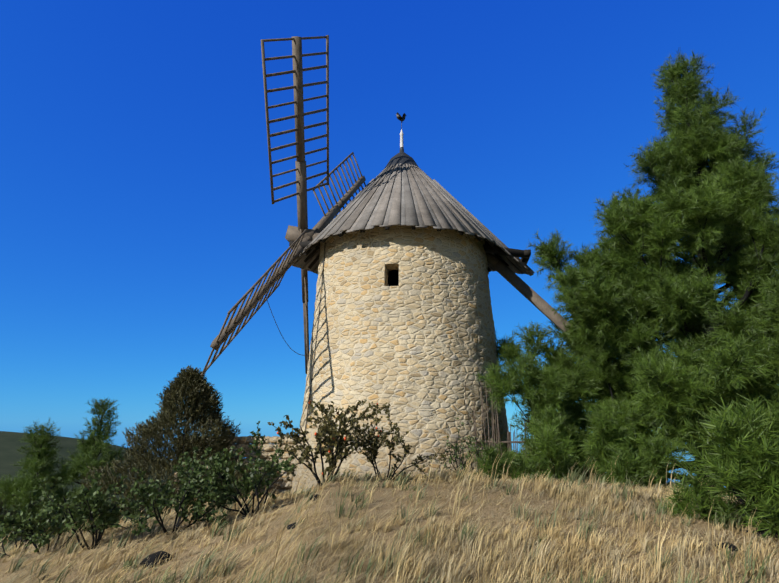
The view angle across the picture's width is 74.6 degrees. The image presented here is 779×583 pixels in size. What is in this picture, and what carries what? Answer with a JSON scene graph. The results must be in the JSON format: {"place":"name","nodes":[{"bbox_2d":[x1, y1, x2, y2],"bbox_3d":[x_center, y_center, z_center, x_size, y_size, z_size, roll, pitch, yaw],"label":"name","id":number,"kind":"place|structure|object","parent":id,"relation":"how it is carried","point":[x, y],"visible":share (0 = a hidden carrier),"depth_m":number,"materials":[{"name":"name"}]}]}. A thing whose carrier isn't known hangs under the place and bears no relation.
{"place":"outdoors","nodes":[
{"label":"outdoors","id":0,"kind":"place"},
{"bbox_2d":[179,474,219,511],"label":"shrub","id":1,"kind":"object","parent":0,"point":[198,489],"depth_m":8.76,"materials":[{"name":"green plant"}]},
{"bbox_2d":[0,431,778,582],"bbox_3d":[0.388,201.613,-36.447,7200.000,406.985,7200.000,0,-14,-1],"label":"ground","id":2,"kind":"structure","parent":0,"point":[9,452],"depth_m":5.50,"materials":[{"name":"beige plant"}]},
{"bbox_2d":[0,497,20,549],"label":"scrub","id":3,"kind":"object","parent":2,"relation":"on","point":[10,514],"visible":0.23,"depth_m":12.63,"materials":[{"name":"green plant"}]},
{"bbox_2d":[0,496,77,553],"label":"shrub","id":4,"kind":"object","parent":2,"relation":"on","point":[7,531],"depth_m":7.57,"materials":[{"name":"green plant"}]},
{"bbox_2d":[0,418,79,542],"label":"pine","id":5,"kind":"object","parent":2,"relation":"on","point":[19,488],"depth_m":16.28,"materials":[{"name":"green plant"}]},
{"bbox_2d":[0,486,90,552],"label":"shrub","id":6,"kind":"object","parent":2,"relation":"on","point":[24,518],"depth_m":6.54,"materials":[{"name":"green plant"}]},
{"bbox_2d":[54,502,90,536],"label":"scrub","id":7,"kind":"object","parent":2,"relation":"on","point":[87,519],"visible":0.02,"depth_m":17.20,"materials":[{"name":"green plant"}]},
{"bbox_2d":[39,473,126,549],"bbox_3d":[-3.775,2.765,6.405,1.069,0.953,1.315,0,-14,-1],"label":"shrub","id":8,"kind":"object","parent":2,"relation":"on","point":[95,496],"depth_m":6.30,"materials":[{"name":"green plant"}]},
{"bbox_2d":[46,397,128,522],"bbox_3d":[-12.159,7.023,20.462,3.542,5.568,3.866,0,-14,-1],"label":"pine","id":9,"kind":"object","parent":2,"relation":"on","point":[89,451],"depth_m":20.78,"materials":[{"name":"green plant"}]},
{"bbox_2d":[77,467,171,528],"bbox_3d":[-3.989,3.164,7.788,0.812,0.926,1.147,-8,-16,28],"label":"shrub","id":10,"kind":"object","parent":2,"relation":"on","point":[135,508],"depth_m":7.84,"materials":[{"name":"green plant"}]},
{"bbox_2d":[143,491,175,515],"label":"scrub","id":11,"kind":"object","parent":2,"relation":"on","point":[168,508],"depth_m":24.35,"materials":[{"name":"green plant"}]},
{"bbox_2d":[80,365,261,520],"bbox_3d":[-5.547,4.161,14.226,4.581,4.194,4.439,0,-14,-1],"label":"juniper","id":12,"kind":"object","parent":2,"relation":"on","point":[192,387],"depth_m":13.52,"materials":[{"name":"green plant"}]},
{"bbox_2d":[121,446,237,535],"bbox_3d":[-2.668,2.664,6.848,1.284,1.100,1.766,0,-14,-1],"label":"shrub","id":13,"kind":"object","parent":2,"relation":"on","point":[153,493],"depth_m":6.59,"materials":[{"name":"green plant"}]},
{"bbox_2d":[171,436,296,512],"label":"stone wall","id":14,"kind":"structure","parent":2,"relation":"on","point":[282,483],"depth_m":14.60,"materials":[{"name":"beige stone"}]},
{"bbox_2d":[178,421,294,516],"bbox_3d":[-2.089,2.549,7.404,1.617,1.312,1.751,0,-14,-1],"label":"shrub","id":15,"kind":"object","parent":2,"relation":"on","point":[246,475],"depth_m":7.07,"materials":[{"name":"green plant"}]},
{"bbox_2d":[208,463,282,511],"bbox_3d":[-2.324,3.117,8.161,1.310,0.780,0.877,0,-14,-1],"label":"shrub","id":16,"kind":"object","parent":2,"relation":"on","point":[253,485],"depth_m":8.05,"materials":[{"name":"green plant"}]},
{"bbox_2d":[267,400,394,485],"bbox_3d":[-0.828,2.391,8.093,1.408,1.314,2.591,-7,-16,26],"label":"shrub","id":17,"kind":"object","parent":2,"relation":"on","point":[332,432],"depth_m":7.74,"materials":[{"name":"green plant"}]},
{"bbox_2d":[41,483,736,579],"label":"loose stones","id":18,"kind":"object","parent":2,"relation":"on","point":[153,557],"visible":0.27,"depth_m":5.37,"materials":[{"name":"grey stone"}]},
{"bbox_2d":[347,402,446,481],"bbox_3d":[0.114,2.580,8.552,1.588,1.445,1.536,0,-14,-1],"label":"shrub","id":19,"kind":"object","parent":2,"relation":"on","point":[374,448],"depth_m":8.26,"materials":[{"name":"green plant"}]},
{"bbox_2d":[291,225,507,492],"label":"tower","id":20,"kind":"structure","parent":2,"relation":"on","point":[412,340],"depth_m":12.38,"materials":[{"name":"stone"}]},
{"bbox_2d":[289,226,530,273],"bbox_3d":[0.508,-1.531,15.443,6.022,1.744,5.921,10,-18,-35],"label":"roof eave framing","id":21,"kind":"object","parent":20,"relation":"on","point":[523,255],"visible":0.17,"depth_m":14.33,"materials":[{"name":"black wood"}]},
{"bbox_2d":[265,241,325,450],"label":"cables","id":22,"kind":"object","parent":21,"relation":"hanging from","point":[316,335],"visible":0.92,"depth_m":13.47,"materials":[{"name":"grey plastic"}]},
{"bbox_2d":[292,163,534,275],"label":"roof planks","id":23,"kind":"object","parent":21,"relation":"on","point":[406,195],"visible":0.54,"depth_m":13.72,"materials":[{"name":"grey wood"}]},
{"bbox_2d":[384,147,418,168],"bbox_3d":[0.388,-4.061,16.071,1.375,1.020,1.375,0,-14,-1],"label":"roof cap","id":24,"kind":"object","parent":23,"relation":"on","point":[401,156],"visible":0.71,"depth_m":15.63,"materials":[{"name":"grey wood"}]},
{"bbox_2d":[400,129,403,146],"bbox_3d":[0.388,-4.865,16.276,0.130,0.680,0.130,0,-14,-1],"label":"finial","id":25,"kind":"object","parent":24,"relation":"on","point":[401,138],"visible":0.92,"depth_m":16.23,"materials":[{"name":"grey paint"}]},
{"bbox_2d":[396,112,405,128],"bbox_3d":[0.384,-5.486,16.432,0.390,0.640,0.017,8,-17,-29],"label":"weather vane","id":26,"kind":"object","parent":25,"relation":"on","point":[400,118],"visible":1,"depth_m":16.43,"materials":[{"name":"black metal"}]},
{"bbox_2d":[201,35,685,438],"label":"windmill sails","id":27,"kind":"object","parent":20,"relation":"on","point":[301,232],"visible":0.85,"depth_m":14.23,"materials":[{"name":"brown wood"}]},
{"bbox_2d":[440,417,482,472],"bbox_3d":[1.382,2.910,9.493,1.002,1.194,1.325,0,-14,-1],"label":"shrub","id":28,"kind":"object","parent":2,"relation":"on","point":[449,445],"depth_m":9.67,"materials":[{"name":"green plant"}]},
{"bbox_2d":[459,435,516,469],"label":"shrub","id":29,"kind":"object","parent":2,"relation":"on","point":[479,447],"depth_m":10.27,"materials":[{"name":"green plant"}]},
{"bbox_2d":[465,376,565,469],"bbox_3d":[2.811,3.146,11.553,2.239,2.541,0.178,-4,-15,15],"label":"stick fence","id":30,"kind":"object","parent":2,"relation":"on","point":[509,441],"visible":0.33,"depth_m":11.62,"materials":[{"name":"brown wood"}]},
{"bbox_2d":[462,47,778,490],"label":"conifer tree","id":31,"kind":"object","parent":2,"relation":"on","point":[685,371],"depth_m":10.97,"materials":[{"name":"green plant"}]},
{"bbox_2d":[653,393,778,540],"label":"pine bush","id":32,"kind":"object","parent":2,"relation":"on","point":[756,434],"depth_m":5.28,"materials":[{"name":"green plant"}]},
{"bbox_2d":[0,0,778,487],"label":"sky","id":33,"kind":"structure","parent":0,"point":[137,210],"materials":[{"name":"blue"}]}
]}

